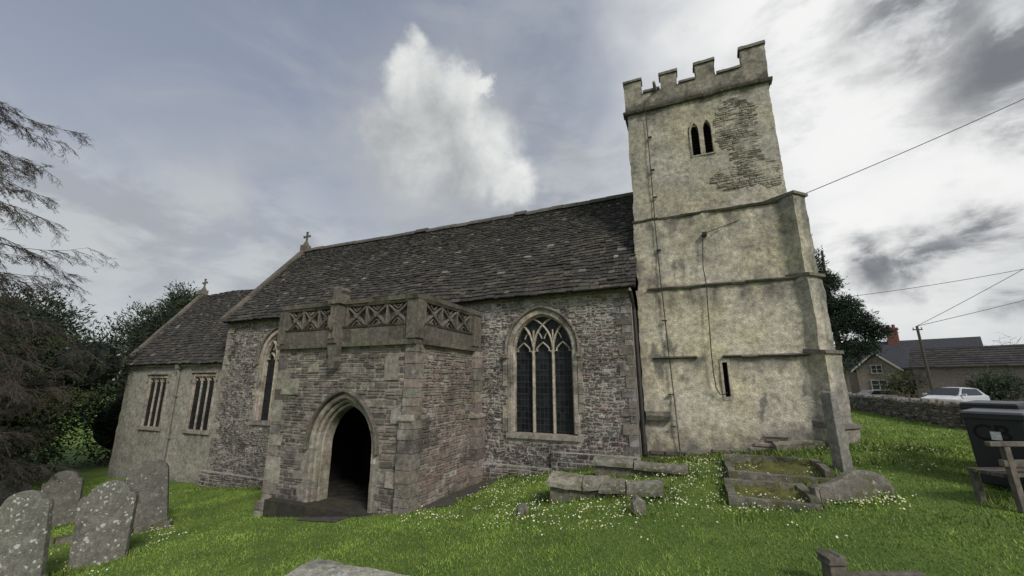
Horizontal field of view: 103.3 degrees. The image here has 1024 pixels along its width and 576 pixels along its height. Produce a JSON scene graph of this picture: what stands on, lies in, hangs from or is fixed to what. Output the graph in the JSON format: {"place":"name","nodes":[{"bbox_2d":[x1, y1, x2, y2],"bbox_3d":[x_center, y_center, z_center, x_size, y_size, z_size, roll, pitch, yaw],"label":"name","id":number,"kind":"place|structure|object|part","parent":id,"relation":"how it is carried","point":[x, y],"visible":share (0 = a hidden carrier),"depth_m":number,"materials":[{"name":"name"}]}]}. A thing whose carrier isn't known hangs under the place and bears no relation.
{"place":"outdoors","nodes":[
{"label":"outdoors","id":0,"kind":"place"},
{"bbox_2d":[296,479,496,521],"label":"path","id":1,"kind":"structure","parent":0,"point":[450,499],"depth_m":8.41,"materials":[{"name":"stone"}]},
{"bbox_2d":[0,389,1023,575],"bbox_3d":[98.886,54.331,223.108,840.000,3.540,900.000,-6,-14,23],"label":"ground","id":2,"kind":"structure","parent":0,"point":[93,471],"depth_m":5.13,"materials":[{"name":"green plant"}]},
{"bbox_2d":[0,479,19,504],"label":"headstone","id":3,"kind":"object","parent":2,"relation":"on","point":[3,493],"visible":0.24,"depth_m":13.18,"materials":[{"name":"grey stone"}]},
{"bbox_2d":[18,483,32,492],"bbox_3d":[-16.829,7.063,13.893,0.628,0.690,0.118,-6,-13,-1],"label":"headstone","id":4,"kind":"object","parent":2,"relation":"on","point":[29,486],"visible":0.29,"depth_m":13.90,"materials":[{"name":"grey stone"}]},
{"bbox_2d":[0,490,53,575],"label":"headstone","id":5,"kind":"object","parent":2,"relation":"on","point":[26,516],"visible":1,"depth_m":6.08,"materials":[{"name":"grey stone"}]},
{"bbox_2d":[0,101,117,503],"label":"larch tree","id":6,"kind":"object","parent":2,"relation":"on","point":[12,389],"visible":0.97,"depth_m":10.85,"materials":[{"name":"green plant"}]},
{"bbox_2d":[41,471,84,525],"bbox_3d":[-11.519,5.469,10.363,0.811,1.490,0.120,-3,-14,-18],"label":"headstone","id":7,"kind":"object","parent":2,"relation":"on","point":[66,493],"visible":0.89,"depth_m":10.36,"materials":[{"name":"grey stone"}]},
{"bbox_2d":[0,278,142,485],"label":"yew tree","id":8,"kind":"object","parent":2,"relation":"on","point":[95,377],"visible":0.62,"depth_m":17.25,"materials":[{"name":"green plant"}]},
{"bbox_2d":[68,480,138,568],"bbox_3d":[-6.977,4.097,6.937,0.804,1.480,0.119,0,-18,-18],"label":"headstone","id":9,"kind":"object","parent":2,"relation":"on","point":[105,517],"visible":0.95,"depth_m":6.91,"materials":[{"name":"grey stone"}]},
{"bbox_2d":[49,520,173,545],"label":"grave kerb","id":10,"kind":"structure","parent":2,"relation":"on","point":[135,529],"depth_m":8.68,"materials":[{"name":"stone"}]},
{"bbox_2d":[52,279,199,468],"bbox_3d":[-20.497,5.295,24.143,9.680,12.194,8.922,-6,-14,23],"label":"yew tree","id":11,"kind":"object","parent":2,"relation":"on","point":[148,326],"visible":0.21,"depth_m":22.61,"materials":[{"name":"green plant"}]},
{"bbox_2d":[126,459,169,525],"bbox_3d":[-8.414,4.820,9.360,0.774,1.618,0.119,-3,-12,-24],"label":"headstone","id":12,"kind":"object","parent":2,"relation":"on","point":[148,480],"visible":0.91,"depth_m":9.36,"materials":[{"name":"grey stone"}]},
{"bbox_2d":[283,560,411,575],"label":"ledger tomb","id":13,"kind":"object","parent":2,"relation":"on","point":[320,568],"visible":1,"depth_m":4.11,"materials":[{"name":"grey stone"}]},
{"bbox_2d":[107,40,862,516],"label":"church","id":14,"kind":"structure","parent":2,"relation":"on","point":[405,372],"depth_m":10.03,"materials":[{"name":"stone"}]},
{"bbox_2d":[137,373,170,430],"bbox_3d":[-14.980,4.783,17.116,1.640,2.279,0.340,-6,-14,23],"label":"window","id":15,"kind":"structure","parent":14,"relation":"in","point":[155,397],"depth_m":17.09,"materials":[{"name":"stone"}]},
{"bbox_2d":[182,371,218,434],"bbox_3d":[-12.114,4.476,15.920,1.680,2.339,0.340,-6,-14,23],"label":"window","id":16,"kind":"structure","parent":14,"relation":"in","point":[200,406],"depth_m":15.89,"materials":[{"name":"stone"}]},
{"bbox_2d":[248,326,279,425],"bbox_3d":[-8.080,2.986,14.045,2.120,3.360,0.420,-6,-14,23],"label":"window","id":17,"kind":"structure","parent":14,"relation":"in","point":[268,361],"depth_m":14.28,"materials":[{"name":"stone"}]},
{"bbox_2d":[502,305,584,441],"bbox_3d":[0.783,2.096,10.333,2.120,3.304,0.420,-6,-14,23],"label":"window","id":18,"kind":"structure","parent":14,"relation":"in","point":[543,360],"depth_m":10.36,"materials":[{"name":"glass"}]},
{"bbox_2d":[688,117,715,156],"bbox_3d":[5.075,-3.987,10.849,0.670,1.250,0.255,-6,-14,23],"label":"belfry window","id":19,"kind":"structure","parent":14,"relation":"in","point":[701,136],"depth_m":10.84,"materials":[{"name":"stone"}]},
{"bbox_2d":[719,358,733,399],"bbox_3d":[4.774,2.040,9.037,0.200,0.950,0.245,-6,-14,23],"label":"slit window","id":20,"kind":"structure","parent":14,"relation":"in","point":[726,379],"depth_m":9.00,"materials":[{"name":"beige stone"}]},
{"bbox_2d":[704,99,1022,233],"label":"overhead wire","id":21,"kind":"object","parent":14,"relation":"attached to","point":[891,157],"visible":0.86,"depth_m":9.32,"materials":[{"name":"black metal"}]},
{"bbox_2d":[50,443,934,573],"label":"primrose flowers","id":22,"kind":"object","parent":2,"relation":"on","point":[629,499],"visible":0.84,"depth_m":6.02,"materials":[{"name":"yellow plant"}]},
{"bbox_2d":[517,502,528,515],"bbox_3d":[0.162,3.466,6.160,0.167,0.377,0.120,6,-10,1],"label":"headstone","id":23,"kind":"object","parent":2,"relation":"on","point":[522,506],"visible":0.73,"depth_m":6.13,"materials":[{"name":"grey stone"}]},
{"bbox_2d":[546,471,662,503],"bbox_3d":[1.536,3.360,6.646,1.794,0.532,0.827,-4,-15,20],"label":"chest tomb","id":24,"kind":"object","parent":2,"relation":"on","point":[565,486],"visible":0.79,"depth_m":6.48,"materials":[{"name":"grey stone"}]},
{"bbox_2d":[631,495,645,514],"bbox_3d":[1.715,3.034,5.464,0.173,0.425,0.115,-4,-10,-1],"label":"headstone","id":25,"kind":"object","parent":2,"relation":"on","point":[637,502],"visible":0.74,"depth_m":5.43,"materials":[{"name":"grey stone"}]},
{"bbox_2d":[592,456,687,477],"bbox_3d":[2.419,3.523,7.671,1.698,0.538,0.598,-3,-14,21],"label":"chest tomb","id":26,"kind":"object","parent":2,"relation":"on","point":[607,466],"visible":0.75,"depth_m":7.57,"materials":[{"name":"grey stone"}]},
{"bbox_2d":[724,478,823,509],"bbox_3d":[3.715,3.079,5.857,1.103,0.373,1.014,-6,-14,23],"label":"kerbed grave","id":27,"kind":"object","parent":2,"relation":"on","point":[751,487],"visible":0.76,"depth_m":5.81,"materials":[{"name":"stone"}]},
{"bbox_2d":[723,453,834,483],"bbox_3d":[4.503,3.196,6.963,1.486,0.447,1.268,-6,-14,23],"label":"kerbed grave","id":28,"kind":"object","parent":2,"relation":"on","point":[789,467],"visible":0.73,"depth_m":6.89,"materials":[{"name":"stone"}]},
{"bbox_2d":[772,439,824,451],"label":"ledger slab","id":29,"kind":"structure","parent":2,"relation":"on","point":[794,446],"depth_m":8.06,"materials":[{"name":"grey stone"}]},
{"bbox_2d":[821,391,852,471],"bbox_3d":[5.348,2.443,6.675,0.190,1.436,0.200,-1,-13,-6],"label":"leaning headstone","id":30,"kind":"object","parent":2,"relation":"on","point":[839,447],"visible":0.76,"depth_m":6.64,"materials":[{"name":"grey stone"}]},
{"bbox_2d":[808,469,894,503],"bbox_3d":[4.632,2.732,5.539,1.040,0.455,0.152,-1,-20,3],"label":"coped stone","id":31,"kind":"object","parent":2,"relation":"on","point":[858,484],"visible":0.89,"depth_m":5.48,"materials":[{"name":"grey stone"}]},
{"bbox_2d":[816,245,899,392],"bbox_3d":[18.237,1.333,23.243,5.566,10.671,3.354,-6,-14,23],"label":"pine tree","id":32,"kind":"object","parent":2,"relation":"on","point":[845,316],"visible":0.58,"depth_m":22.19,"materials":[{"name":"green plant"}]},
{"bbox_2d":[815,548,925,575],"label":"grave marker","id":33,"kind":"object","parent":2,"relation":"on","point":[833,563],"visible":1,"depth_m":3.35,"materials":[{"name":"grey stone"}]},
{"bbox_2d":[859,390,897,394],"bbox_3d":[33.788,10.296,37.991,4.125,1.470,2.160,-2,-13,8],"label":"parked car","id":34,"kind":"object","parent":2,"relation":"on","point":[871,392],"visible":0.03,"depth_m":37.47,"materials":[{"name":"silver metal"}]},
{"bbox_3d":[33.961,9.672,37.313,2.050,0.400,0.195,-2,-13,8],"label":"side window","id":35,"kind":"part","parent":34,"relation":"part of","materials":[{"name":"black glass"}]},
{"bbox_2d":[875,367,929,397],"bbox_3d":[33.410,8.447,34.009,4.592,3.863,3.610,-6,-14,23],"label":"garden shrub","id":36,"kind":"object","parent":2,"relation":"on","point":[904,385],"visible":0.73,"depth_m":34.06,"materials":[{"name":"green plant"}]},
{"bbox_2d":[847,392,965,428],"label":"boundary wall","id":37,"kind":"structure","parent":2,"relation":"on","point":[943,412],"depth_m":12.18,"materials":[{"name":"grey stone"}]},
{"bbox_2d":[844,324,982,397],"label":"stone house","id":38,"kind":"structure","parent":2,"relation":"on","point":[895,356],"depth_m":43.61,"materials":[{"name":"stone"}]},
{"bbox_2d":[870,365,883,373],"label":"window","id":39,"kind":"structure","parent":38,"relation":"in","point":[875,369],"depth_m":43.25,"materials":[{"name":"white glass"}]},
{"bbox_2d":[870,380,889,389],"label":"window","id":40,"kind":"structure","parent":38,"relation":"in","point":[874,383],"depth_m":42.99,"materials":[{"name":"white glass"}]},
{"bbox_2d":[912,326,933,390],"bbox_3d":[32.132,6.201,31.445,0.600,6.521,0.260,-6,-14,23],"label":"utility pole","id":41,"kind":"object","parent":2,"relation":"on","point":[917,329],"visible":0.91,"depth_m":31.52,"materials":[{"name":"brown wood"}]},
{"bbox_2d":[917,269,1022,325],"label":"overhead wire","id":42,"kind":"object","parent":41,"relation":"attached to","point":[971,297],"visible":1,"depth_m":29.84,"materials":[{"name":"black metal"}]},
{"bbox_2d":[918,300,1023,325],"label":"overhead wire","id":43,"kind":"object","parent":41,"relation":"attached to","point":[970,313],"visible":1,"depth_m":34.05,"materials":[{"name":"black metal"}]},
{"bbox_2d":[908,344,1023,400],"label":"long cottage","id":44,"kind":"structure","parent":2,"relation":"on","point":[951,366],"depth_m":32.03,"materials":[{"name":"stone"}]},
{"bbox_2d":[959,408,1023,488],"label":"wheelie bin","id":45,"kind":"object","parent":2,"relation":"on","point":[982,425],"visible":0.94,"depth_m":5.35,"materials":[{"name":"black plastic"}]},
{"bbox_2d":[959,400,1023,409],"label":"wheelie bin","id":46,"kind":"object","parent":2,"relation":"on","point":[992,404],"visible":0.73,"depth_m":5.89,"materials":[{"name":"black plastic"}]},
{"bbox_2d":[960,366,1023,400],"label":"garden shrub","id":47,"kind":"object","parent":2,"relation":"on","point":[998,389],"visible":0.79,"depth_m":26.77,"materials":[{"name":"green plant"}]},
{"bbox_2d":[966,441,1023,513],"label":"garden bench","id":48,"kind":"object","parent":2,"relation":"on","point":[1012,469],"visible":0.84,"depth_m":4.68,"materials":[{"name":"brown wood"}]},
{"bbox_2d":[985,337,1020,345],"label":"bare tree","id":49,"kind":"object","parent":2,"relation":"on","point":[1010,342],"visible":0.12,"depth_m":62.01,"materials":[{"name":"grey plant"}]},
{"bbox_2d":[0,0,1023,379],"label":"sky","id":50,"kind":"structure","parent":0,"point":[225,133],"materials":[{"name":"grey"}]},
{"bbox_2d":[856,269,1021,295],"bbox_3d":[34.935,-0.777,31.998,16.844,2.394,0.036,-4,-14,16],"label":"overhead wire","id":51,"kind":"object","parent":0,"point":[940,283],"visible":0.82,"depth_m":32.20,"materials":[{"name":"black metal"}]},
{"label":"road","id":52,"kind":"structure","parent":0,"visible":0},
{"bbox_2d":[922,387,989,401],"bbox_3d":[28.314,7.120,26.027,4.125,1.470,2.160,4,-14,-16],"label":"parked car","id":53,"kind":"object","parent":52,"relation":"on","point":[964,394],"visible":0.45,"depth_m":25.57,"materials":[{"name":"silver metal"}]},
{"bbox_3d":[28.810,6.530,25.494,2.050,0.400,0.195,4,-14,-16],"label":"side window","id":54,"kind":"part","parent":53,"relation":"part of","materials":[{"name":"grey glass"}]}
]}

